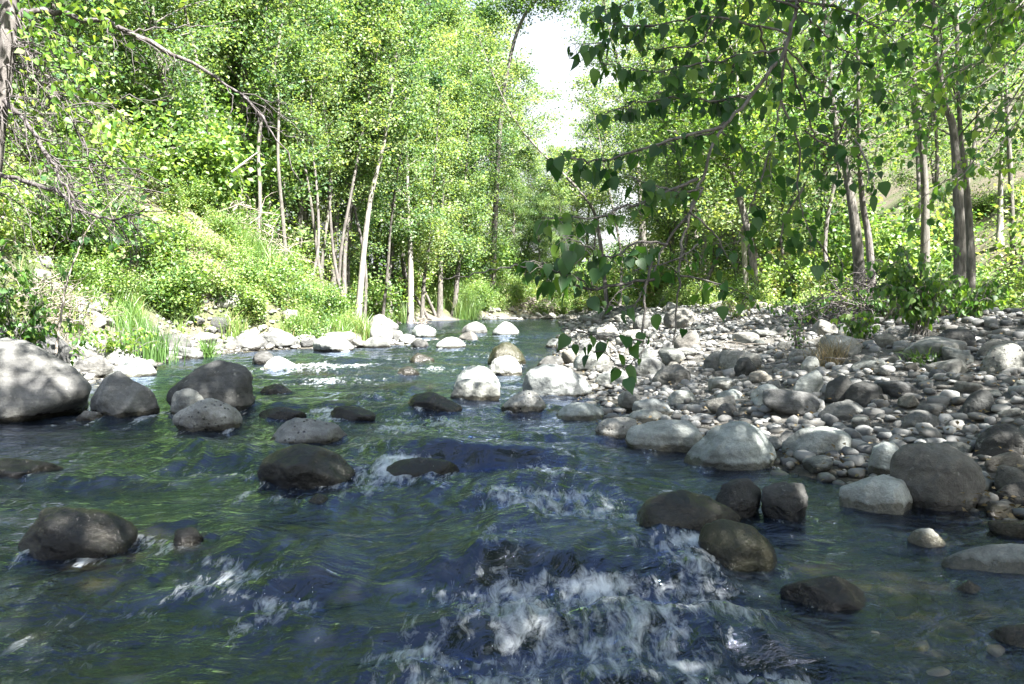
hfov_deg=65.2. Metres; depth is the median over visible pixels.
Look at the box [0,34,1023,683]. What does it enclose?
ground
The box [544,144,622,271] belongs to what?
cottonwood tree
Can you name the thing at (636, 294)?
shrub
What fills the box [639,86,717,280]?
cottonwood tree
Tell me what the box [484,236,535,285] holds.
shrub
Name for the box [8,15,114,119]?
shrub
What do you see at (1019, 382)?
cobble
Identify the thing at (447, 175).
cottonwood tree
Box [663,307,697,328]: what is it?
boulder
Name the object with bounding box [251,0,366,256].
cottonwood tree
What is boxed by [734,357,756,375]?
boulder
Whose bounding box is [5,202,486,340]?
grass
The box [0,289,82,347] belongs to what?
leafy bush
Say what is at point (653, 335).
cobble
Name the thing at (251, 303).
shrub
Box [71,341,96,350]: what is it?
shore stone
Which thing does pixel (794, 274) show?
shrub
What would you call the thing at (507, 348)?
boulder
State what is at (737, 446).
boulder
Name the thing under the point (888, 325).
cobble
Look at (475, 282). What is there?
shrub
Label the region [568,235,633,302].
shrub
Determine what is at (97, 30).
cottonwood tree
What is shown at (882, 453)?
boulder
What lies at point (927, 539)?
boulder
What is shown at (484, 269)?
cottonwood tree
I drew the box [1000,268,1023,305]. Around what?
shrub
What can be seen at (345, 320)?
shrub
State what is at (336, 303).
shrub
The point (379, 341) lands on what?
boulder
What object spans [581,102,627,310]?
young tree
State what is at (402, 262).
young tree
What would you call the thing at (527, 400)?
boulder
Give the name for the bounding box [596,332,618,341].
cobble
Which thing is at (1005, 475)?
cobble
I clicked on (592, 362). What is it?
boulder
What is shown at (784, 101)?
young tree
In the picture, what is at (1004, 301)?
leafy bush
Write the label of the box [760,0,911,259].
cottonwood tree
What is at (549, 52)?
sky
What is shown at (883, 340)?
cobble
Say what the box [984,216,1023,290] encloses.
shrub
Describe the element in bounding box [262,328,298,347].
boulder
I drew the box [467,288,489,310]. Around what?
shrub
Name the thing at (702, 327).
cobble
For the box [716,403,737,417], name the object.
boulder
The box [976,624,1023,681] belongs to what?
boulder
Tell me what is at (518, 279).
shrub
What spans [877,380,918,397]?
cobble
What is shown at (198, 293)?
shrub
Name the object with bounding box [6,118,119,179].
shrub
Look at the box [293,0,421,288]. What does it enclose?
cottonwood tree
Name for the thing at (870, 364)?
cobble
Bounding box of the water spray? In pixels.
[256,416,806,680]
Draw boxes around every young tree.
[155,0,225,202]
[208,0,280,221]
[221,0,329,240]
[222,0,329,268]
[225,0,315,251]
[233,2,335,301]
[238,59,316,267]
[275,20,352,278]
[284,22,368,313]
[297,0,379,275]
[305,27,370,322]
[328,0,419,297]
[345,45,379,290]
[370,49,447,315]
[376,53,436,314]
[377,63,439,321]
[388,78,449,305]
[399,91,439,319]
[401,73,478,316]
[428,73,478,288]
[461,114,492,180]
[470,133,496,171]
[558,66,633,306]
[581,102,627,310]
[617,0,711,306]
[619,75,663,245]
[682,23,742,274]
[687,0,774,304]
[734,0,846,282]
[768,0,842,261]
[814,0,913,276]
[853,0,951,256]
[879,0,962,236]
[930,1,1023,267]
[952,0,1023,270]
[973,2,1023,294]
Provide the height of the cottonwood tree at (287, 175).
13.119 m
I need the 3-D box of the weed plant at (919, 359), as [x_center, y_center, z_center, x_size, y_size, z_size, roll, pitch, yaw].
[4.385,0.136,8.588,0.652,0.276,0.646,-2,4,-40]
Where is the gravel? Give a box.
[69,283,1023,676]
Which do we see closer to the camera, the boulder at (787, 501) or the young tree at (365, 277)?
the boulder at (787, 501)
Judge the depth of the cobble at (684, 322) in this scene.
18.81 m
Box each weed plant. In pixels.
[700,298,757,319]
[784,313,810,348]
[892,345,941,366]
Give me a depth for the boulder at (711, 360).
11.11 m
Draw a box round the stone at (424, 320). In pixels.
[408,314,427,323]
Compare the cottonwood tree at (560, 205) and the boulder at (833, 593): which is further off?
the cottonwood tree at (560, 205)
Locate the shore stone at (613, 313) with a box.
[611,311,619,317]
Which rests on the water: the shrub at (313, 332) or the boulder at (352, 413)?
the boulder at (352, 413)
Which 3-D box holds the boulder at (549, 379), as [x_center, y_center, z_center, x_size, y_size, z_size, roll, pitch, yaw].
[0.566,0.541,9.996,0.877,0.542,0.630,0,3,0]
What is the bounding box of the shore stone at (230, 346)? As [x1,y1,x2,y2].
[223,340,235,350]
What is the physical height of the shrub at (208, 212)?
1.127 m
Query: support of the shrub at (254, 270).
on the ground at (906, 638)
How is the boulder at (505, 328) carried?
in the water
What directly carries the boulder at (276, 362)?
in the water
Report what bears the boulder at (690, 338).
on the ground at (906, 638)
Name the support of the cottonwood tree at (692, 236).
on the ground at (906, 638)
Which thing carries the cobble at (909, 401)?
on the ground at (906, 638)
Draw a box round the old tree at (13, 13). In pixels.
[0,0,312,323]
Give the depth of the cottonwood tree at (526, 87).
71.19 m
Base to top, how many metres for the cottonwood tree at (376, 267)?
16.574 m
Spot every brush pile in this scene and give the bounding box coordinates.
[0,257,123,340]
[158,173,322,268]
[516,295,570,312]
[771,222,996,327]
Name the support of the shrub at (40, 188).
on the ground at (906, 638)
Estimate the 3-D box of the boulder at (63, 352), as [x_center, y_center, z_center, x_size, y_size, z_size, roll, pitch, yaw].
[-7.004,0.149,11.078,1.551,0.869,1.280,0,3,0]
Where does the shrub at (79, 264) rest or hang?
on the ground at (906, 638)
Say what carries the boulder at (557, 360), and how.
on the ground at (906, 638)
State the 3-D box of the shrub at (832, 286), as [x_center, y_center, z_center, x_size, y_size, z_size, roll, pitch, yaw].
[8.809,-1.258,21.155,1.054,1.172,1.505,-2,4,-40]
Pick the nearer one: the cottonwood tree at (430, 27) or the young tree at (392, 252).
the young tree at (392, 252)
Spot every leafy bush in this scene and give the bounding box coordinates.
[0,238,33,317]
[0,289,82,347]
[60,326,95,365]
[68,325,162,353]
[205,280,237,306]
[765,295,845,323]
[815,276,940,320]
[830,310,879,339]
[932,278,1008,318]
[975,294,1009,309]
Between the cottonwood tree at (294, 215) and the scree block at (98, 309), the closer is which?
the scree block at (98, 309)
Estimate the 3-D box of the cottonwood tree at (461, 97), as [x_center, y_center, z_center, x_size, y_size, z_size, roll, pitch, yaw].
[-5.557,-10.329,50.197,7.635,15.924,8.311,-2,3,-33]
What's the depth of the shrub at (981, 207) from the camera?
27.77 m
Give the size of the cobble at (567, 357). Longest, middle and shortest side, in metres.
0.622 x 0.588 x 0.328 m
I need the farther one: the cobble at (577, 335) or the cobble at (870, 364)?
the cobble at (577, 335)
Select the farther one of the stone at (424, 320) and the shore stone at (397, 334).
the stone at (424, 320)
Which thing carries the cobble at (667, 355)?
on the ground at (906, 638)
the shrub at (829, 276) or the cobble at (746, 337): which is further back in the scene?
the shrub at (829, 276)
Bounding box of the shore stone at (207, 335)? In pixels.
[195,332,217,344]
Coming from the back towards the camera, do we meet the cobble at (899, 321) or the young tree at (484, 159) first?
the young tree at (484, 159)
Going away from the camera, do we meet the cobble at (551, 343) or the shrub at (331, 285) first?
the cobble at (551, 343)
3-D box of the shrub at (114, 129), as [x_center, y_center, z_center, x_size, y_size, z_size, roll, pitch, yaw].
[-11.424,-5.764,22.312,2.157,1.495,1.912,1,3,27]
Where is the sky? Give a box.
[12,0,1015,274]
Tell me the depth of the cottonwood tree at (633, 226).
66.21 m
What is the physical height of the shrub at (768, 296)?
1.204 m
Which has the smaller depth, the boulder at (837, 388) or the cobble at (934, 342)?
the boulder at (837, 388)
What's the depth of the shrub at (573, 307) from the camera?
57.31 m
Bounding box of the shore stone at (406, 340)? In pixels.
[398,338,410,343]
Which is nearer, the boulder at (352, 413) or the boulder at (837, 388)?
the boulder at (837, 388)
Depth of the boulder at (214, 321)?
20.04 m
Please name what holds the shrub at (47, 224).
on the ground at (906, 638)
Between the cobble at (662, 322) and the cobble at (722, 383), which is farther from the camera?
the cobble at (662, 322)
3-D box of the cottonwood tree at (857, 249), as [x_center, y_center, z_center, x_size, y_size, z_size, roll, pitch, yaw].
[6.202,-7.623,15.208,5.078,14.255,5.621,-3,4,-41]
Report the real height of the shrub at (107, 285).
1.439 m
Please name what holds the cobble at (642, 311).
on the ground at (906, 638)
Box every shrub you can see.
[0,156,46,248]
[2,171,65,204]
[3,120,174,275]
[3,128,24,174]
[3,149,42,183]
[3,193,79,252]
[5,19,103,148]
[6,77,250,190]
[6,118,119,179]
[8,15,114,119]
[16,91,106,150]
[29,201,70,242]
[42,247,113,289]
[52,230,124,273]
[52,247,136,304]
[62,48,231,163]
[64,157,149,200]
[86,109,138,149]
[86,180,150,223]
[91,252,155,301]
[110,252,185,303]
[115,115,160,151]
[119,208,206,274]
[121,70,301,216]
[128,82,271,237]
[130,202,222,251]
[131,234,222,319]
[147,165,214,187]
[151,183,194,215]
[151,267,215,312]
[158,165,217,219]
[176,186,230,222]
[182,226,248,259]
[185,248,263,298]
[201,200,233,235]
[201,209,276,246]
[212,200,254,221]
[214,177,303,251]
[218,248,269,287]
[219,237,261,269]
[229,273,277,323]
[252,252,315,310]
[275,211,339,282]
[277,307,339,341]
[278,247,311,278]
[278,290,324,321]
[279,239,322,280]
[286,275,362,327]
[303,275,326,293]
[305,268,334,292]
[316,276,343,295]
[318,312,368,332]
[333,280,367,313]
[341,256,414,321]
[341,264,407,314]
[341,300,361,318]
[369,251,443,310]
[381,253,452,287]
[398,227,492,289]
[425,290,451,307]
[443,283,471,306]
[448,284,482,300]
[459,263,484,288]
[462,274,488,294]
[462,277,502,311]
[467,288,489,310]
[471,240,509,285]
[474,274,493,292]
[483,260,510,281]
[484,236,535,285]
[491,276,529,308]
[491,277,510,294]
[491,286,521,311]
[498,268,524,285]
[506,280,531,302]
[507,252,559,284]
[517,259,586,300]
[523,275,541,291]
[524,279,545,306]
[527,299,557,314]
[540,291,574,303]
[550,292,574,314]
[550,294,578,314]
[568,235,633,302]
[568,253,608,297]
[570,287,592,309]
[572,279,614,312]
[594,274,631,305]
[606,254,655,297]
[609,226,696,306]
[612,251,678,304]
[642,296,656,306]
[654,288,671,305]
[659,240,760,304]
[660,285,688,305]
[662,284,689,305]
[678,277,717,305]
[686,223,796,280]
[705,266,750,302]
[712,291,734,301]
[727,271,775,309]
[729,217,847,304]
[730,278,783,303]
[762,247,836,304]
[775,175,920,281]
[785,265,835,302]
[794,282,849,304]
[795,115,848,165]
[796,256,852,291]
[802,280,847,295]
[814,274,852,293]
[827,261,943,299]
[828,283,866,307]
[830,210,860,234]
[833,184,1010,282]
[919,204,985,253]
[920,267,984,316]
[924,268,982,292]
[929,249,1005,293]
[934,201,952,222]
[942,262,1021,295]
[970,183,1005,219]
[973,179,1023,243]
[979,263,1021,308]
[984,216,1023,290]
[997,231,1023,300]
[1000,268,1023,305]
[1003,179,1023,202]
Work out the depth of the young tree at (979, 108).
21.12 m
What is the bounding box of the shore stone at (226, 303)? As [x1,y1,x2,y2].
[217,292,241,308]
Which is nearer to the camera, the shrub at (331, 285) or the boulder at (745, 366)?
the boulder at (745, 366)
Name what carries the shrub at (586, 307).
on the ground at (906, 638)
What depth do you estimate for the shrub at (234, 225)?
23.66 m
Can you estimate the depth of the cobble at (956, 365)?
7.88 m
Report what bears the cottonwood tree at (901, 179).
on the ground at (906, 638)
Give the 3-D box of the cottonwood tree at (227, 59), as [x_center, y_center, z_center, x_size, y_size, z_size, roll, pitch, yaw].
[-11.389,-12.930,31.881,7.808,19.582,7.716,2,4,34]
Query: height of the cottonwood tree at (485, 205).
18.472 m
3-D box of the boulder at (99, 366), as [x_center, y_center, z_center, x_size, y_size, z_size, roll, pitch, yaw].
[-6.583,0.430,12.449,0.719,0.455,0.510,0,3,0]
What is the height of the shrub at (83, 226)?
3.728 m
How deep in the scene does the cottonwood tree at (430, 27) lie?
56.68 m
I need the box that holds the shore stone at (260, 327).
[258,324,266,331]
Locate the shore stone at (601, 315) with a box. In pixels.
[591,311,604,319]
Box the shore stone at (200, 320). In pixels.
[192,314,204,324]
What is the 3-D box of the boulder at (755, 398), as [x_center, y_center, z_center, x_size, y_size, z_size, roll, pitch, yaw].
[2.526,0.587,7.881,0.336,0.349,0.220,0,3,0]
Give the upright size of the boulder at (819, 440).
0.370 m
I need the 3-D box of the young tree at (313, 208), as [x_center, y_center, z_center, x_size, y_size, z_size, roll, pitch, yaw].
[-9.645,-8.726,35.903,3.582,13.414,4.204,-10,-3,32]
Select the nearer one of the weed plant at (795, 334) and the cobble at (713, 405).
the cobble at (713, 405)
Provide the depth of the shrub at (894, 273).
17.35 m
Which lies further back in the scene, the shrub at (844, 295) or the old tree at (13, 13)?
the shrub at (844, 295)
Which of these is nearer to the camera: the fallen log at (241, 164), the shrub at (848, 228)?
the fallen log at (241, 164)
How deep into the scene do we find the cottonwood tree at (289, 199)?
43.64 m
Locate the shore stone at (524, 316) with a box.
[520,314,528,318]
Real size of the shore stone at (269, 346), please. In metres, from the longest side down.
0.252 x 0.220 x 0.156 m
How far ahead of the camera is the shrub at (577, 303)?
53.61 m
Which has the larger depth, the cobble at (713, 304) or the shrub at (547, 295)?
the shrub at (547, 295)
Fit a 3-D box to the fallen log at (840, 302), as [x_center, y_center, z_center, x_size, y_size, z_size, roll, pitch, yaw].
[5.517,-0.677,13.084,0.751,0.234,0.348,0,3,0]
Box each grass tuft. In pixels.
[182,332,235,357]
[797,331,863,366]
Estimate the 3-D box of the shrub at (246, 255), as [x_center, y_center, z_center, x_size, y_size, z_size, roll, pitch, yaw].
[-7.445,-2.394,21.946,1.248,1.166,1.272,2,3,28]
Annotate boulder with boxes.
[0,322,71,363]
[0,337,91,425]
[0,458,63,477]
[18,507,137,560]
[73,355,112,377]
[75,410,102,421]
[78,348,97,356]
[90,371,159,417]
[102,347,134,363]
[114,358,156,377]
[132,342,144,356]
[159,333,191,350]
[166,360,254,410]
[170,388,202,414]
[172,398,242,431]
[173,527,202,546]
[210,317,228,333]
[234,332,267,350]
[252,351,272,364]
[257,444,355,489]
[259,407,306,418]
[260,384,291,394]
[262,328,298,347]
[263,356,295,369]
[270,418,347,443]
[308,493,328,503]
[313,335,353,351]
[330,406,375,421]
[362,335,390,347]
[368,314,398,330]
[386,457,459,476]
[397,366,419,374]
[407,391,461,411]
[409,353,434,362]
[411,338,428,347]
[412,325,435,337]
[436,337,465,348]
[450,378,499,400]
[453,365,499,388]
[459,331,477,339]
[461,321,486,332]
[487,342,525,364]
[488,355,521,375]
[492,322,518,334]
[501,390,545,411]
[522,364,591,400]
[537,356,565,366]
[551,402,603,429]
[573,351,609,370]
[578,340,609,356]
[595,370,638,386]
[595,417,636,446]
[625,419,702,461]
[628,409,662,423]
[632,314,651,329]
[632,398,672,414]
[634,357,664,376]
[636,490,740,530]
[652,364,690,384]
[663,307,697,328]
[667,390,695,404]
[673,330,699,348]
[684,421,776,479]
[698,519,776,571]
[703,351,720,370]
[715,478,761,518]
[716,389,743,398]
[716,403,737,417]
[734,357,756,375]
[750,384,777,404]
[761,481,807,520]
[780,575,880,633]
[782,426,851,455]
[793,369,823,392]
[801,356,818,370]
[818,399,863,420]
[824,375,852,402]
[839,474,912,533]
[845,381,884,406]
[867,442,897,475]
[890,442,985,521]
[902,410,939,427]
[906,528,946,568]
[937,328,976,346]
[941,543,1023,600]
[951,580,982,620]
[961,389,994,414]
[974,423,1023,456]
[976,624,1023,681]
[979,343,1023,374]
[995,482,1023,507]
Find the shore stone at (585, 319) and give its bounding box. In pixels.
[582,317,590,322]
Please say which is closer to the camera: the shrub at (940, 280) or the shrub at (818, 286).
the shrub at (940, 280)
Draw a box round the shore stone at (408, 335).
[403,334,414,338]
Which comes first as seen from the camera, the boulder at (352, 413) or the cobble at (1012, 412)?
the cobble at (1012, 412)
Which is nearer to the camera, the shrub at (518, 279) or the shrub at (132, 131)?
the shrub at (132, 131)
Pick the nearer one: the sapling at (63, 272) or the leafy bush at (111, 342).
the sapling at (63, 272)
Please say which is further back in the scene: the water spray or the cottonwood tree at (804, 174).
the cottonwood tree at (804, 174)
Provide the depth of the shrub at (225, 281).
20.36 m
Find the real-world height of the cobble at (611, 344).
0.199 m
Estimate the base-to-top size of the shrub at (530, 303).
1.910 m
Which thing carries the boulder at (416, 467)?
on the water
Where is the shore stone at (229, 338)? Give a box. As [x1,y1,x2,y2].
[223,336,234,342]
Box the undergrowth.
[0,99,1023,335]
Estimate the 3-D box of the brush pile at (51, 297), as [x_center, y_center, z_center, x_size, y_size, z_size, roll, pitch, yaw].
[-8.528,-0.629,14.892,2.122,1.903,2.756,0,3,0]
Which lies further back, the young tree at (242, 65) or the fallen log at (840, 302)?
the young tree at (242, 65)
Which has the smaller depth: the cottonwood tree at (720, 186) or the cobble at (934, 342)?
the cobble at (934, 342)
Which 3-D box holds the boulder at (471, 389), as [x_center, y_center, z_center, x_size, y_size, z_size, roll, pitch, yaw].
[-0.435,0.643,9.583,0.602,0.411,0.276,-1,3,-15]
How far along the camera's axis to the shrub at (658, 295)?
31.32 m
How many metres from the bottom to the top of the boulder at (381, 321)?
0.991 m
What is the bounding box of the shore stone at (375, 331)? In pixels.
[369,326,392,341]
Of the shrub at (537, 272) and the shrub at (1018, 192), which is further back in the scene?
the shrub at (537, 272)
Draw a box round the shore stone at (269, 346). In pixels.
[265,344,274,349]
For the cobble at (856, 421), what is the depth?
6.51 m
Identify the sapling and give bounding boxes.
[54,188,125,353]
[866,243,972,336]
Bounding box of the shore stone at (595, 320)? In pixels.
[591,317,603,323]
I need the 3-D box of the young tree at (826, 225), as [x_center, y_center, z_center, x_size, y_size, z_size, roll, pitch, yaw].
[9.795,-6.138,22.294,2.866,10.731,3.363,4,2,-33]
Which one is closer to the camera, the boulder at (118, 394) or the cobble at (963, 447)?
the cobble at (963, 447)
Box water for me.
[0,319,1023,683]
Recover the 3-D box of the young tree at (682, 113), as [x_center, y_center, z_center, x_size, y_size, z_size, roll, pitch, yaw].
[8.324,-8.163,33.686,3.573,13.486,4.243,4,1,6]
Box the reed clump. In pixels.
[104,305,189,364]
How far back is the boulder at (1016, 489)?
4.67 m
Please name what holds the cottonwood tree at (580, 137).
on the ground at (906, 638)
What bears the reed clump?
on the ground at (906, 638)
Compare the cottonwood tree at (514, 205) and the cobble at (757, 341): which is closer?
the cobble at (757, 341)
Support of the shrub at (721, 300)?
on the ground at (906, 638)
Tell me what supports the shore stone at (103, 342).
on the ground at (906, 638)
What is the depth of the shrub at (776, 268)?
24.50 m
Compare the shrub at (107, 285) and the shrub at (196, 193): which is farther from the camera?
the shrub at (196, 193)
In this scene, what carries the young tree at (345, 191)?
on the ground at (906, 638)
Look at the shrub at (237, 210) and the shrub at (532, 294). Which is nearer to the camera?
the shrub at (237, 210)
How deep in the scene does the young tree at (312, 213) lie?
30.18 m
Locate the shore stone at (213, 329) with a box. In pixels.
[204,326,217,333]
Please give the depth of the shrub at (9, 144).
17.80 m
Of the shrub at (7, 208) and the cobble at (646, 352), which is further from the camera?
the shrub at (7, 208)
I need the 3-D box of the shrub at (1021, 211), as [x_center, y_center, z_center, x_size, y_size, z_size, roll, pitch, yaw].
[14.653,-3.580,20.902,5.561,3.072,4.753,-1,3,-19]
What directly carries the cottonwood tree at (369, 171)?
on the ground at (906, 638)
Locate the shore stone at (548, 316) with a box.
[543,314,553,318]
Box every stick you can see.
[722,341,767,344]
[824,357,860,361]
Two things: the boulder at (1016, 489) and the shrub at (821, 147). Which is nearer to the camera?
the boulder at (1016, 489)
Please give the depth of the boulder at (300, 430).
6.63 m
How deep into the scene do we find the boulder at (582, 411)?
8.19 m
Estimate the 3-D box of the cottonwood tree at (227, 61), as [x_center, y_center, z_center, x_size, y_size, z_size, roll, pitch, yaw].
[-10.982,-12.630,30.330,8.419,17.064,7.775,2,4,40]
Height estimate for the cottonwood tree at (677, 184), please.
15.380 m
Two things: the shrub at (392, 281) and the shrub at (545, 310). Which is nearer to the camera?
the shrub at (392, 281)
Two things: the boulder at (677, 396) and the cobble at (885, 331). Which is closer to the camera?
the boulder at (677, 396)
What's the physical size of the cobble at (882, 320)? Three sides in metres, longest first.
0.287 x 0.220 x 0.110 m
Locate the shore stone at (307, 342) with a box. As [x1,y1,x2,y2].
[300,338,316,346]
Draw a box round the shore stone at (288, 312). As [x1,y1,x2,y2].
[282,310,297,320]
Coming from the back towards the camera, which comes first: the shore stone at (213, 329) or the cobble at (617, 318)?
the cobble at (617, 318)
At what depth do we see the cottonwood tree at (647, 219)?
33.66 m
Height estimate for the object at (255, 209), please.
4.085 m
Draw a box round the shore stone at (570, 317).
[565,315,576,319]
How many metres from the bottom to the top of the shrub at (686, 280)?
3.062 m
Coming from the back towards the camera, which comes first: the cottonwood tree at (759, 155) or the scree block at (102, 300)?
the cottonwood tree at (759, 155)
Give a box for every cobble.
[544,338,557,349]
[556,341,567,351]
[561,350,579,363]
[574,331,586,339]
[585,418,598,427]
[588,325,604,333]
[595,365,611,372]
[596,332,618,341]
[597,324,616,332]
[606,341,615,346]
[613,314,629,322]
[615,329,646,346]
[618,391,640,410]
[634,347,656,361]
[638,308,650,314]
[645,331,659,339]
[658,347,684,365]
[660,314,664,325]
[661,341,673,347]
[666,302,679,310]
[676,348,696,356]
[677,315,695,328]
[696,324,707,330]
[706,395,735,413]
[708,376,734,390]
[709,301,725,310]
[714,371,723,376]
[719,350,761,369]
[732,332,758,343]
[748,370,771,383]
[749,302,770,308]
[753,340,764,345]
[755,330,778,336]
[762,388,819,415]
[766,379,780,386]
[768,436,781,450]
[777,342,790,349]
[778,430,793,442]
[788,349,811,360]
[802,455,832,473]
[811,319,837,335]
[820,335,861,356]
[838,323,850,332]
[842,356,860,365]
[850,360,885,371]
[851,416,869,426]
[861,355,878,360]
[873,368,890,375]
[874,317,885,324]
[874,333,899,347]
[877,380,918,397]
[883,326,893,333]
[885,323,894,328]
[885,357,901,362]
[894,318,905,324]
[897,395,919,408]
[901,363,918,370]
[903,336,966,359]
[915,379,933,384]
[915,403,946,415]
[924,358,970,373]
[942,346,974,364]
[942,441,973,452]
[954,381,982,392]
[955,374,974,381]
[976,339,1017,357]
[984,452,1023,472]
[985,500,1014,519]
[988,520,1023,543]
[989,390,1001,397]
[994,465,1023,490]
[997,408,1021,417]
[1012,379,1023,385]
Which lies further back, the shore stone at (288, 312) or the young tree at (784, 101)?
the young tree at (784, 101)
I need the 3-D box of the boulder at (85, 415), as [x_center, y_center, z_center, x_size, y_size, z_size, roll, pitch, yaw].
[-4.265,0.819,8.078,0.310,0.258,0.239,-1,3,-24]
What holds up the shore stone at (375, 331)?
on the ground at (906, 638)
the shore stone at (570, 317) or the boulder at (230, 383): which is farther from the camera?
the shore stone at (570, 317)
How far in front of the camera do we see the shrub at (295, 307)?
22.03 m
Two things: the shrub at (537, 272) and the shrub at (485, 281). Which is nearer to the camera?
the shrub at (485, 281)
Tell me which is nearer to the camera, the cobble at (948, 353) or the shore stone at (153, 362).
the cobble at (948, 353)
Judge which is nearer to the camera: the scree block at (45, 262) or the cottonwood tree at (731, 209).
the scree block at (45, 262)
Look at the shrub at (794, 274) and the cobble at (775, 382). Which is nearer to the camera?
the cobble at (775, 382)
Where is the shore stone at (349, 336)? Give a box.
[325,332,355,344]
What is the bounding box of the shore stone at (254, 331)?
[241,329,259,334]
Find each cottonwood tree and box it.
[12,0,140,183]
[18,2,85,115]
[22,0,173,110]
[28,0,178,112]
[35,0,192,116]
[57,0,246,120]
[74,0,257,192]
[110,0,319,173]
[127,0,370,213]
[169,1,328,163]
[170,5,257,202]
[178,4,308,231]
[180,28,314,224]
[185,0,341,248]
[227,0,395,281]
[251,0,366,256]
[281,85,388,281]
[285,200,322,245]
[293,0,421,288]
[307,0,413,286]
[307,0,439,291]
[309,0,416,299]
[314,133,406,287]
[321,0,459,318]
[336,53,445,279]
[340,104,424,264]
[354,17,441,320]
[362,0,461,322]
[374,25,474,321]
[380,46,480,282]
[386,71,463,253]
[396,0,509,209]
[398,0,530,285]
[411,0,536,195]
[412,17,488,318]
[422,56,520,281]
[424,42,527,266]
[432,42,504,316]
[441,0,971,394]
[451,7,620,315]
[464,4,576,279]
[465,0,621,291]
[481,54,564,256]
[486,162,541,274]
[501,141,573,262]
[512,190,562,281]
[515,141,581,280]
[534,148,601,280]
[537,179,581,296]
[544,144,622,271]
[556,104,631,264]
[561,0,668,246]
[583,49,676,270]
[589,0,702,270]
[601,0,868,301]
[608,0,696,258]
[614,0,782,266]
[616,5,698,257]
[630,3,708,253]
[637,0,776,283]
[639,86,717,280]
[642,0,856,289]
[655,0,830,281]
[658,36,804,270]
[667,5,820,259]
[698,0,1010,310]
[727,76,815,257]
[732,0,1023,260]
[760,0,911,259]
[766,50,847,266]
[767,0,971,305]
[770,42,836,233]
[803,0,1023,279]
[806,0,1023,313]
[832,0,1023,291]
[836,58,911,195]
[869,0,1000,204]
[883,1,1015,186]
[890,6,1023,249]
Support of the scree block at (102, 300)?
on the ground at (906, 638)
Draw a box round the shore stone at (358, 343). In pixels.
[352,339,363,347]
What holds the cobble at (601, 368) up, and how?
on the ground at (906, 638)
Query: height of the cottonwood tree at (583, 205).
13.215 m
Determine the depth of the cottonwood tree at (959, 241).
12.46 m
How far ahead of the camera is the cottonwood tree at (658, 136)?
60.90 m
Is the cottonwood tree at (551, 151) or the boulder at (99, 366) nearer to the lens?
the boulder at (99, 366)
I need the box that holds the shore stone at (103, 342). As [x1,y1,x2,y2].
[86,339,105,354]
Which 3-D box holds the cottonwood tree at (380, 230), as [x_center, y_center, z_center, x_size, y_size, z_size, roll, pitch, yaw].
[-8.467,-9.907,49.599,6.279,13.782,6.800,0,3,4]
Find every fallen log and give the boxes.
[230,151,260,172]
[831,294,869,306]
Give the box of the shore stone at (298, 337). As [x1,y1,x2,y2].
[296,333,314,342]
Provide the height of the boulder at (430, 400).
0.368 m
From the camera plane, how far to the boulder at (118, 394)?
8.21 m
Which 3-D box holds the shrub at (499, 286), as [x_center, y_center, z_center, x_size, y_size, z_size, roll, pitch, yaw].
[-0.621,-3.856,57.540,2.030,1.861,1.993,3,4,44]
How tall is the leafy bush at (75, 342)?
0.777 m
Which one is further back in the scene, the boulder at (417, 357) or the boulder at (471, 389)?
the boulder at (417, 357)
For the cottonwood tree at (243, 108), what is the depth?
28.56 m
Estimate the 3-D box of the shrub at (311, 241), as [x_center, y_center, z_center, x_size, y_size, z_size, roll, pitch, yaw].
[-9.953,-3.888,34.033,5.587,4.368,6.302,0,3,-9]
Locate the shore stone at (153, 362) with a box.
[146,359,156,368]
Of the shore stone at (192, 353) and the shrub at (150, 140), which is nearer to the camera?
the shore stone at (192, 353)
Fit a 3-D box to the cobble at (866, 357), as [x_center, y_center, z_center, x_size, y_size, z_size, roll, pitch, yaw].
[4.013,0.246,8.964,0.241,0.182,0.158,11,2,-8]
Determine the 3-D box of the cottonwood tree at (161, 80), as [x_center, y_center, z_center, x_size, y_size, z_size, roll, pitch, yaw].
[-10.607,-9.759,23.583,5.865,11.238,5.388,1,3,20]
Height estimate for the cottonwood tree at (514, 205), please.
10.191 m
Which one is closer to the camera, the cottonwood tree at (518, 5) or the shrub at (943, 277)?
the shrub at (943, 277)
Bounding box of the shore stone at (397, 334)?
[390,330,403,340]
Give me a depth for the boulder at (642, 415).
7.68 m
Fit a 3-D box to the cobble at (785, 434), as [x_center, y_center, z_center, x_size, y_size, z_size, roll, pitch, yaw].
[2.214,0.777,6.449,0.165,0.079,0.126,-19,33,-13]
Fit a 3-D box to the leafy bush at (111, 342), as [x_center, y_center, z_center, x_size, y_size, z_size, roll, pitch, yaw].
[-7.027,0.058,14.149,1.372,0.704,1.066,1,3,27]
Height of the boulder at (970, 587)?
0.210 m
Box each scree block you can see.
[29,269,51,282]
[35,256,54,268]
[60,304,82,313]
[78,314,87,326]
[88,304,102,313]
[92,316,105,327]
[98,297,107,308]
[102,315,114,325]
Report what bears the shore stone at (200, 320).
on the ground at (906, 638)
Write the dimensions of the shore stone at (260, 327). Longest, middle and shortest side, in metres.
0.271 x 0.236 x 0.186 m
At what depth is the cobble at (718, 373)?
10.52 m
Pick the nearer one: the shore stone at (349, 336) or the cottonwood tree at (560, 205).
the shore stone at (349, 336)
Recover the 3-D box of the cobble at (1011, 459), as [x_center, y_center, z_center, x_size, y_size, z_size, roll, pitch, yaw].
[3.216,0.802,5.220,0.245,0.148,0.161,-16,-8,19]
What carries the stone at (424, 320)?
on the ground at (906, 638)
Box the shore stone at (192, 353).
[177,346,203,359]
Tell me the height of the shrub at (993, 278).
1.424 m
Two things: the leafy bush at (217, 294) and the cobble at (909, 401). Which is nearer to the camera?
the cobble at (909, 401)
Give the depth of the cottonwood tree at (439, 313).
49.44 m

